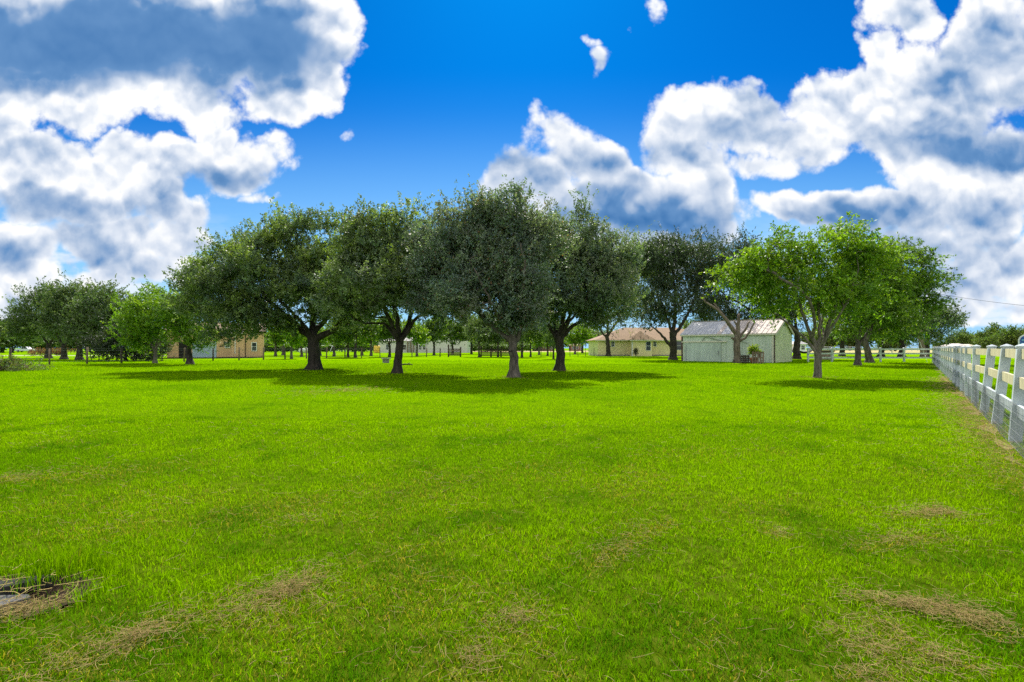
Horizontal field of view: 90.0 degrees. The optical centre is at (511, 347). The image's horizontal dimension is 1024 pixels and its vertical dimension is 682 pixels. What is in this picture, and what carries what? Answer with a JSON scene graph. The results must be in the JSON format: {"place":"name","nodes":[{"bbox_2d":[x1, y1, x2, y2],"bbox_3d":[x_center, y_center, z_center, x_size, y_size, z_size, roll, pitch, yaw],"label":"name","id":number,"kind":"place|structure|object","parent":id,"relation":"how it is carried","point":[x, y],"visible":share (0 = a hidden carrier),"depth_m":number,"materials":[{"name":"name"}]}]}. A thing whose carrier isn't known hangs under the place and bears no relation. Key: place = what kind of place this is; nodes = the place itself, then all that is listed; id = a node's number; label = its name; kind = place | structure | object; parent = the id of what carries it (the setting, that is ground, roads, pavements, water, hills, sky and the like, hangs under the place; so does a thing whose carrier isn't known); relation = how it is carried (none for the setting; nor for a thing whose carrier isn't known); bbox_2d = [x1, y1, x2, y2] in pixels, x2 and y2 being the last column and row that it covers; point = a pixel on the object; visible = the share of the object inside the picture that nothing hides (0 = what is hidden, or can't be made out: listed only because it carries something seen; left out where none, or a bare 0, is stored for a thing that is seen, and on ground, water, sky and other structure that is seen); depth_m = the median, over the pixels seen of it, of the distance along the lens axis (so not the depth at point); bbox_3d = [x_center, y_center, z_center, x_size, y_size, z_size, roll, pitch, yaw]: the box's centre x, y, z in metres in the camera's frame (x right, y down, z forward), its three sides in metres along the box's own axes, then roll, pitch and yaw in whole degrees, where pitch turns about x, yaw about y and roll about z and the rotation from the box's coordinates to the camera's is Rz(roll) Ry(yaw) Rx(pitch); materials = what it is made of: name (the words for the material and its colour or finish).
{"place":"outdoors","nodes":[
{"label":"outdoors","id":0,"kind":"place"},
{"bbox_2d":[14,347,36,351],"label":"pickup truck","id":1,"kind":"object","parent":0,"point":[22,349],"visible":0.62,"depth_m":172.32,"materials":[{"name":"silver metal"}]},
{"bbox_2d":[3,355,165,355],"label":"driveway","id":2,"kind":"structure","parent":0,"point":[43,355],"depth_m":93.26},
{"bbox_2d":[378,332,469,352],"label":"brick building","id":3,"kind":"structure","parent":0,"point":[443,346],"depth_m":149.00,"materials":[{"name":"white paint"}]},
{"bbox_2d":[0,348,1023,681],"bbox_3d":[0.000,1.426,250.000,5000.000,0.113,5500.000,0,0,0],"label":"ground","id":4,"kind":"structure","parent":0,"point":[590,580],"depth_m":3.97,"materials":[{"name":"plant"}]},
{"bbox_2d":[0,318,42,352],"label":"tree","id":5,"kind":"object","parent":4,"relation":"on","point":[22,344],"visible":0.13,"depth_m":147.63,"materials":[{"name":"plant"}]},
{"bbox_2d":[0,322,43,352],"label":"tree","id":6,"kind":"object","parent":4,"relation":"on","point":[3,346],"visible":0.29,"depth_m":143.67,"materials":[{"name":"plant"}]},
{"bbox_2d":[0,574,53,615],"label":"concrete slab","id":7,"kind":"structure","parent":4,"relation":"on","point":[8,595],"depth_m":2.94,"materials":[{"name":"concrete"}]},
{"bbox_2d":[0,354,55,371],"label":"brush pile","id":8,"kind":"object","parent":4,"relation":"on","point":[13,363],"visible":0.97,"depth_m":30.88,"materials":[{"name":"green plant"}]},
{"bbox_2d":[0,276,71,357],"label":"oak tree","id":9,"kind":"object","parent":4,"relation":"on","point":[16,316],"visible":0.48,"depth_m":66.65,"materials":[{"name":"green plant"}]},
{"bbox_2d":[26,338,55,349],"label":"tree","id":10,"kind":"object","parent":4,"relation":"on","point":[41,346],"visible":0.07,"depth_m":200.94,"materials":[{"name":"plant"}]},
{"bbox_2d":[38,336,58,347],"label":"tree","id":11,"kind":"object","parent":4,"relation":"on","point":[53,343],"visible":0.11,"depth_m":196.93,"materials":[{"name":"plant"}]},
{"bbox_2d":[24,347,74,355],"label":"flower bed","id":12,"kind":"object","parent":4,"relation":"on","point":[42,352],"visible":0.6,"depth_m":89.99,"materials":[{"name":"brown plant"}]},
{"bbox_2d":[0,569,101,622],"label":"bare soil","id":13,"kind":"structure","parent":4,"relation":"on","point":[54,589],"depth_m":2.99,"materials":[{"name":"soil"}]},
{"bbox_2d":[20,268,116,358],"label":"oak tree","id":14,"kind":"object","parent":4,"relation":"on","point":[56,293],"visible":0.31,"depth_m":60.37,"materials":[{"name":"green plant"}]},
{"bbox_2d":[55,335,105,351],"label":"tree","id":15,"kind":"object","parent":4,"relation":"on","point":[71,346],"visible":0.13,"depth_m":193.41,"materials":[{"name":"plant"}]},
{"bbox_2d":[49,273,147,359],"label":"oak tree","id":16,"kind":"object","parent":4,"relation":"on","point":[82,323],"visible":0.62,"depth_m":57.93,"materials":[{"name":"green plant"}]},
{"bbox_2d":[72,305,179,360],"bbox_3d":[-39.896,-1.106,54.337,9.918,6.506,8.695,0,0,0],"label":"cedar shrub","id":17,"kind":"object","parent":4,"relation":"on","point":[98,343],"visible":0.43,"depth_m":52.58,"materials":[{"name":"plant"}]},
{"bbox_2d":[100,274,195,362],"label":"ash tree","id":18,"kind":"object","parent":4,"relation":"on","point":[135,331],"visible":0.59,"depth_m":44.60,"materials":[{"name":"green plant"}]},
{"bbox_2d":[131,288,236,363],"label":"ash tree","id":19,"kind":"object","parent":4,"relation":"on","point":[180,326],"visible":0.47,"depth_m":42.08,"materials":[{"name":"green plant"}]},
{"bbox_2d":[165,323,263,357],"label":"tan building","id":20,"kind":"structure","parent":4,"relation":"on","point":[249,348],"depth_m":70.11,"materials":[{"name":"brick"}]},
{"bbox_2d":[179,342,185,356],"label":"open doorway","id":21,"kind":"structure","parent":20,"relation":"in","point":[181,346],"depth_m":67.70,"materials":[{"name":"black"}]},
{"bbox_2d":[192,343,215,357],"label":"garage door","id":22,"kind":"structure","parent":20,"relation":"in","point":[200,354],"depth_m":68.83,"materials":[{"name":"white paint"}]},
{"bbox_2d":[251,342,256,350],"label":"window","id":23,"kind":"structure","parent":20,"relation":"in","point":[253,344],"depth_m":71.42,"materials":[{"name":"glass"}]},
{"bbox_2d":[151,196,379,369],"bbox_3d":[-15.092,-3.971,32.596,14.021,11.147,12.296,0,0,0],"label":"oak tree","id":24,"kind":"object","parent":4,"relation":"on","point":[247,266],"visible":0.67,"depth_m":30.19,"materials":[{"name":"green plant"}]},
{"bbox_2d":[264,341,281,351],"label":"bush","id":25,"kind":"object","parent":4,"relation":"on","point":[268,348],"visible":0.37,"depth_m":169.00,"materials":[{"name":"green plant"}]},
{"bbox_2d":[264,327,290,355],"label":"tree","id":26,"kind":"object","parent":4,"relation":"on","point":[275,339],"visible":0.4,"depth_m":84.78,"materials":[{"name":"green plant"}]},
{"bbox_2d":[266,335,288,354],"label":"tree","id":27,"kind":"object","parent":4,"relation":"on","point":[282,349],"visible":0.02,"depth_m":96.56,"materials":[{"name":"green plant"}]},
{"bbox_2d":[270,344,287,351],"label":"bush","id":28,"kind":"object","parent":4,"relation":"on","point":[278,348],"visible":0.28,"depth_m":170.25,"materials":[{"name":"green plant"}]},
{"bbox_2d":[277,322,306,358],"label":"tree","id":29,"kind":"object","parent":4,"relation":"on","point":[296,340],"visible":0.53,"depth_m":64.52,"materials":[{"name":"green plant"}]},
{"bbox_2d":[285,324,307,356],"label":"tree","id":30,"kind":"object","parent":4,"relation":"on","point":[304,345],"visible":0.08,"depth_m":80.08,"materials":[{"name":"green plant"}]},
{"bbox_2d":[9,347,585,364],"bbox_3d":[-16.322,0.668,67.809,71.190,1.510,12.092,0,0,-41],"label":"wire fence","id":31,"kind":"object","parent":4,"relation":"on","point":[121,360],"visible":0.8,"depth_m":58.53,"materials":[{"name":"metal"}]},
{"bbox_2d":[305,324,330,355],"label":"tree","id":32,"kind":"object","parent":4,"relation":"on","point":[320,343],"visible":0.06,"depth_m":90.14,"materials":[{"name":"green plant"}]},
{"bbox_2d":[324,341,346,351],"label":"bush","id":33,"kind":"object","parent":4,"relation":"on","point":[337,346],"visible":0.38,"depth_m":171.81,"materials":[{"name":"green plant"}]},
{"bbox_2d":[320,319,353,355],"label":"tree","id":34,"kind":"object","parent":4,"relation":"on","point":[329,340],"visible":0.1,"depth_m":84.88,"materials":[{"name":"green plant"}]},
{"bbox_2d":[327,322,367,356],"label":"tree","id":35,"kind":"object","parent":4,"relation":"on","point":[337,338],"visible":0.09,"depth_m":74.99,"materials":[{"name":"green plant"}]},
{"bbox_2d":[339,341,367,351],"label":"bush","id":36,"kind":"object","parent":4,"relation":"on","point":[359,346],"visible":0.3,"depth_m":170.40,"materials":[{"name":"green plant"}]},
{"bbox_2d":[327,314,381,357],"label":"tree","id":37,"kind":"object","parent":4,"relation":"on","point":[370,331],"visible":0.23,"depth_m":71.77,"materials":[{"name":"green plant"}]},
{"bbox_2d":[346,339,376,354],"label":"tree","id":38,"kind":"object","parent":4,"relation":"on","point":[358,344],"visible":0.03,"depth_m":96.07,"materials":[{"name":"green plant"}]},
{"bbox_2d":[359,319,382,355],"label":"tree","id":39,"kind":"object","parent":4,"relation":"on","point":[368,340],"visible":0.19,"depth_m":90.39,"materials":[{"name":"green plant"}]},
{"bbox_2d":[372,310,404,356],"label":"tree","id":40,"kind":"object","parent":4,"relation":"on","point":[385,334],"visible":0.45,"depth_m":76.44,"materials":[{"name":"green plant"}]},
{"bbox_2d":[305,191,488,373],"bbox_3d":[-6.022,-3.581,27.929,10.201,10.196,8.372,0,0,-42],"label":"oak tree","id":41,"kind":"object","parent":4,"relation":"on","point":[361,279],"visible":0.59,"depth_m":26.16,"materials":[{"name":"green plant"}]},
{"bbox_2d":[401,316,431,354],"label":"tree","id":42,"kind":"object","parent":4,"relation":"on","point":[417,333],"visible":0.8,"depth_m":83.84,"materials":[{"name":"green plant"}]},
{"bbox_2d":[420,316,451,354],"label":"tree","id":43,"kind":"object","parent":4,"relation":"on","point":[437,333],"visible":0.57,"depth_m":95.68,"materials":[{"name":"green plant"}]},
{"bbox_2d":[448,345,460,356],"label":"corral panel","id":44,"kind":"object","parent":4,"relation":"on","point":[454,352],"visible":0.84,"depth_m":79.09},
{"bbox_2d":[436,317,474,351],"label":"tree","id":45,"kind":"object","parent":4,"relation":"on","point":[456,334],"visible":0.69,"depth_m":110.45,"materials":[{"name":"green plant"}]},
{"bbox_2d":[454,314,477,353],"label":"oak tree","id":46,"kind":"object","parent":4,"relation":"on","point":[463,323],"visible":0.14,"depth_m":115.02,"materials":[{"name":"green plant"}]},
{"bbox_2d":[470,344,484,350],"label":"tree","id":47,"kind":"object","parent":4,"relation":"on","point":[474,347],"visible":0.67,"depth_m":171.27,"materials":[{"name":"green plant"}]},
{"bbox_2d":[463,310,498,356],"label":"oak tree","id":48,"kind":"object","parent":4,"relation":"on","point":[471,326],"visible":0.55,"depth_m":77.54,"materials":[{"name":"green plant"}]},
{"bbox_2d":[473,341,500,350],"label":"bush","id":49,"kind":"object","parent":4,"relation":"on","point":[489,346],"visible":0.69,"depth_m":169.89,"materials":[{"name":"green plant"}]},
{"bbox_2d":[392,174,584,377],"bbox_3d":[-1.151,-3.292,24.044,9.320,9.607,6.685,0,0,0],"label":"oak tree","id":50,"kind":"object","parent":4,"relation":"on","point":[472,258],"visible":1,"depth_m":23.03,"materials":[{"name":"green plant"}]},
{"bbox_2d":[479,320,507,356],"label":"oak tree","id":51,"kind":"object","parent":4,"relation":"on","point":[497,343],"visible":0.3,"depth_m":77.59,"materials":[{"name":"green plant"}]},
{"bbox_2d":[480,346,508,356],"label":"corral panel","id":52,"kind":"object","parent":4,"relation":"on","point":[491,351],"visible":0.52,"depth_m":78.64,"materials":[{"name":"metal"}]},
{"bbox_2d":[0,368,1023,681],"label":"dry cuttings","id":53,"kind":"object","parent":4,"relation":"on","point":[140,632],"visible":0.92,"depth_m":2.62,"materials":[{"name":"plant"}]},
{"bbox_2d":[500,314,542,357],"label":"oak tree","id":54,"kind":"object","parent":4,"relation":"on","point":[524,335],"visible":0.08,"depth_m":73.36,"materials":[{"name":"green plant"}]},
{"bbox_2d":[517,342,534,351],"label":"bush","id":55,"kind":"object","parent":4,"relation":"on","point":[524,348],"visible":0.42,"depth_m":172.07,"materials":[{"name":"green plant"}]},
{"bbox_2d":[521,327,545,356],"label":"tree","id":56,"kind":"object","parent":4,"relation":"on","point":[540,337],"visible":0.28,"depth_m":79.72,"materials":[{"name":"green plant"}]},
{"bbox_2d":[527,338,546,354],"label":"tree","id":57,"kind":"object","parent":4,"relation":"on","point":[538,347],"visible":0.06,"depth_m":103.81,"materials":[{"name":"green plant"}]},
{"bbox_2d":[533,323,564,355],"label":"tree","id":58,"kind":"object","parent":4,"relation":"on","point":[545,344],"visible":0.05,"depth_m":90.37,"materials":[{"name":"green plant"}]},
{"bbox_2d":[538,315,574,358],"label":"oak tree","id":59,"kind":"object","parent":4,"relation":"on","point":[548,334],"visible":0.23,"depth_m":62.26,"materials":[{"name":"green plant"}]},
{"bbox_2d":[564,326,596,353],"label":"tree","id":60,"kind":"object","parent":4,"relation":"on","point":[576,338],"visible":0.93,"depth_m":111.88,"materials":[{"name":"green plant"}]},
{"bbox_2d":[567,320,596,352],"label":"tree","id":61,"kind":"object","parent":4,"relation":"on","point":[594,334],"visible":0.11,"depth_m":132.25,"materials":[{"name":"green plant"}]},
{"bbox_2d":[523,182,652,370],"bbox_3d":[3.874,-4.173,31.076,8.681,11.368,8.826,0,0,-38],"label":"oak tree","id":62,"kind":"object","parent":4,"relation":"on","point":[600,275],"visible":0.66,"depth_m":29.62,"materials":[{"name":"green plant"}]},
{"bbox_2d":[569,321,616,342],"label":"tree","id":63,"kind":"object","parent":4,"relation":"on","point":[598,333],"visible":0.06,"depth_m":247.59,"materials":[{"name":"green wood"}]},
{"bbox_2d":[571,224,676,355],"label":"oak tree","id":64,"kind":"object","parent":4,"relation":"on","point":[608,351],"visible":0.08,"depth_m":84.63,"materials":[{"name":"green plant"}]},
{"bbox_2d":[586,328,684,355],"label":"yellow house","id":65,"kind":"structure","parent":4,"relation":"on","point":[625,342],"depth_m":88.00,"materials":[{"name":"paint"}]},
{"bbox_2d":[646,341,650,350],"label":"window","id":66,"kind":"structure","parent":65,"relation":"in","point":[648,343],"depth_m":86.40,"materials":[{"name":"white paint"}]},
{"bbox_2d":[616,226,735,359],"bbox_3d":[18.334,-6.565,59.729,14.692,16.156,11.488,0,0,0],"label":"oak tree","id":67,"kind":"object","parent":4,"relation":"on","point":[679,257],"visible":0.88,"depth_m":58.22,"materials":[{"name":"green plant"}]},
{"bbox_2d":[700,293,754,362],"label":"dead tree","id":68,"kind":"object","parent":4,"relation":"on","point":[736,338],"visible":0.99,"depth_m":46.18,"materials":[{"name":"brown wood"}]},
{"bbox_2d":[680,318,794,362],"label":"metal shed","id":69,"kind":"structure","parent":4,"relation":"on","point":[711,341],"depth_m":50.22,"materials":[{"name":"white"}]},
{"bbox_2d":[685,343,720,361],"bbox_3d":[19.116,0.400,51.393,3.650,1.860,0.095,0,0,42],"label":"sliding door","id":70,"kind":"structure","parent":69,"relation":"in","point":[693,351],"depth_m":51.34,"materials":[{"name":"metal"}]},
{"bbox_2d":[740,355,749,362],"bbox_3d":[21.025,1.000,46.300,0.660,0.740,0.540,0,0,-17],"label":"wooden crate","id":71,"kind":"object","parent":4,"relation":"on","point":[744,358],"visible":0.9,"depth_m":46.07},
{"bbox_2d":[678,222,824,358],"bbox_3d":[30.501,-6.929,63.746,20.971,17.019,14.160,0,0,0],"label":"oak tree","id":72,"kind":"object","parent":4,"relation":"on","point":[729,312],"visible":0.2,"depth_m":62.55,"materials":[{"name":"green plant"}]},
{"bbox_2d":[746,344,763,362],"bbox_3d":[21.806,0.484,45.930,1.338,1.773,1.338,0,0,0],"label":"potted plant","id":73,"kind":"object","parent":4,"relation":"on","point":[752,348],"visible":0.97,"depth_m":45.83,"materials":[{"name":"green plant"}]},
{"bbox_2d":[752,352,763,362],"bbox_3d":[21.834,0.845,45.435,0.970,1.055,0.340,0,0,30],"label":"wooden pallet","id":74,"kind":"object","parent":4,"relation":"on","point":[757,357],"visible":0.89,"depth_m":45.40,"materials":[{"name":"wood"}]},
{"bbox_2d":[698,210,921,377],"bbox_3d":[13.478,-2.357,23.413,9.672,7.671,5.521,0,0,0],"label":"pecan tree","id":75,"kind":"object","parent":4,"relation":"on","point":[855,259],"visible":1,"depth_m":22.66,"materials":[{"name":"green plant"}]},
{"bbox_2d":[809,282,856,355],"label":"oak tree","id":76,"kind":"object","parent":4,"relation":"on","point":[841,345],"visible":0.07,"depth_m":87.40,"materials":[{"name":"green plant"}]},
{"bbox_2d":[807,347,931,361],"bbox_3d":[35.004,0.705,50.103,12.247,1.530,0.170,0,0,0],"label":"white fence","id":77,"kind":"object","parent":4,"relation":"on","point":[880,353],"visible":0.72,"depth_m":50.08,"materials":[{"name":"wood"}]},
{"bbox_2d":[816,235,931,364],"bbox_3d":[27.869,-3.743,40.488,8.221,10.464,7.573,0,0,0],"label":"pecan tree","id":78,"kind":"object","parent":4,"relation":"on","point":[840,329],"visible":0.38,"depth_m":39.18,"materials":[{"name":"green plant"}]},
{"bbox_2d":[847,322,910,356],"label":"oak tree","id":79,"kind":"object","parent":4,"relation":"on","point":[881,343],"visible":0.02,"depth_m":82.21,"materials":[{"name":"green plant"}]},
{"bbox_2d":[854,232,965,362],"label":"pecan tree","id":80,"kind":"object","parent":4,"relation":"on","point":[926,282],"visible":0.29,"depth_m":46.18,"materials":[{"name":"green plant"}]},
{"bbox_2d":[886,297,939,356],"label":"oak tree","id":81,"kind":"object","parent":4,"relation":"on","point":[902,345],"visible":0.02,"depth_m":79.92,"materials":[{"name":"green plant"}]},
{"bbox_2d":[916,322,930,356],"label":"dead tree","id":82,"kind":"object","parent":4,"relation":"on","point":[922,345],"visible":0.26,"depth_m":68.20,"materials":[{"name":"brown wood"}]},
{"bbox_2d":[901,296,969,356],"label":"oak tree","id":83,"kind":"object","parent":4,"relation":"on","point":[954,320],"visible":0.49,"depth_m":70.65,"materials":[{"name":"green plant"}]},
{"bbox_2d":[932,343,1023,458],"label":"white fence","id":84,"kind":"object","parent":4,"relation":"on","point":[954,365],"visible":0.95,"depth_m":9.84,"materials":[{"name":"wood"}]},
{"bbox_2d":[1018,335,1023,347],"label":"horse trailer","id":85,"kind":"object","parent":4,"relation":"on","point":[1021,340],"visible":0.18,"depth_m":29.87,"materials":[{"name":"white paint"}]},
{"bbox_2d":[0,0,1023,347],"label":"sky","id":86,"kind":"structure","parent":0,"point":[128,128],"materials":[{"name":"blue"}]},
{"bbox_2d":[473,351,587,351],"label":"dry field","id":87,"kind":"structure","parent":0,"point":[541,351],"depth_m":199.85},
{"bbox_2d":[532,345,554,350],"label":"house","id":88,"kind":"structure","parent":87,"relation":"on","point":[544,349],"depth_m":236.00,"materials":[{"name":"red brick"}]},
{"bbox_2d":[569,344,581,350],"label":"house","id":89,"kind":"structure","parent":0,"point":[571,348],"depth_m":238.00,"materials":[{"name":"red brick"}]},
{"bbox_2d":[792,341,806,352],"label":"house","id":90,"kind":"structure","parent":0,"point":[803,346],"depth_m":150.00,"materials":[{"name":"white paint"}]},
{"bbox_2d":[821,350,834,359],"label":"well house","id":91,"kind":"structure","parent":0,"point":[826,351],"depth_m":60.37,"materials":[{"name":"wood"}]},
{"bbox_2d":[806,350,931,352],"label":"dry field","id":92,"kind":"structure","parent":0,"point":[887,351],"depth_m":199.85,"materials":[{"name":"plant"}]},
{"bbox_2d":[678,319,691,328],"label":"tree","id":93,"kind":"object","parent":92,"relation":"on","point":[686,324],"depth_m":251.58,"materials":[{"name":"plant"}]},
{"bbox_2d":[792,328,839,347],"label":"tree","id":94,"kind":"object","parent":92,"relation":"on","point":[802,339],"visible":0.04,"depth_m":309.72,"materials":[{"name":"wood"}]},
{"bbox_2d":[804,325,852,347],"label":"tree","id":95,"kind":"object","parent":92,"relation":"on","point":[829,341],"visible":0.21,"depth_m":276.90,"materials":[{"name":"plant"}]},
{"bbox_2d":[843,334,871,347],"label":"tree","id":96,"kind":"object","parent":92,"relation":"on","point":[850,344],"visible":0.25,"depth_m":277.53,"materials":[{"name":"plant"}]},
{"bbox_2d":[874,337,915,350],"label":"tree","id":97,"kind":"object","parent":92,"relation":"on","point":[895,345],"visible":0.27,"depth_m":212.28,"materials":[{"name":"plant"}]},
{"bbox_2d":[941,344,967,345],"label":"house","id":98,"kind":"structure","parent":92,"relation":"on","point":[955,345],"depth_m":237.47,"materials":[{"name":"white paint"}]},
{"bbox_2d":[944,328,976,344],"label":"tree","id":99,"kind":"object","parent":92,"relation":"on","point":[964,338],"visible":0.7,"depth_m":253.87,"materials":[{"name":"plant"}]},
{"bbox_2d":[970,331,983,344],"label":"tree","id":100,"kind":"object","parent":92,"relation":"on","point":[978,334],"visible":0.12,"depth_m":259.56,"materials":[{"name":"plant"}]},
{"bbox_2d":[971,333,1004,348],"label":"tree","id":101,"kind":"object","parent":92,"relation":"on","point":[983,342],"visible":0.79,"depth_m":185.34,"materials":[{"name":"plant"}]},
{"bbox_2d":[976,330,1009,348],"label":"tree","id":102,"kind":"object","parent":92,"relation":"on","point":[1000,341],"visible":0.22,"depth_m":251.98,"materials":[{"name":"plant"}]},
{"bbox_2d":[981,322,1023,348],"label":"tree","id":103,"kind":"object","parent":92,"relation":"on","point":[1009,335],"visible":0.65,"depth_m":251.57,"materials":[{"name":"plant"}]},
{"bbox_2d":[1002,327,1023,348],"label":"tree","id":104,"kind":"object","parent":92,"relation":"on","point":[1016,337],"visible":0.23,"depth_m":251.73,"materials":[{"name":"plant"}]},
{"bbox_2d":[930,363,1023,490],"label":"worn ground","id":105,"kind":"structure","parent":0,"point":[987,428],"depth_m":8.79,"materials":[{"name":"soil"}]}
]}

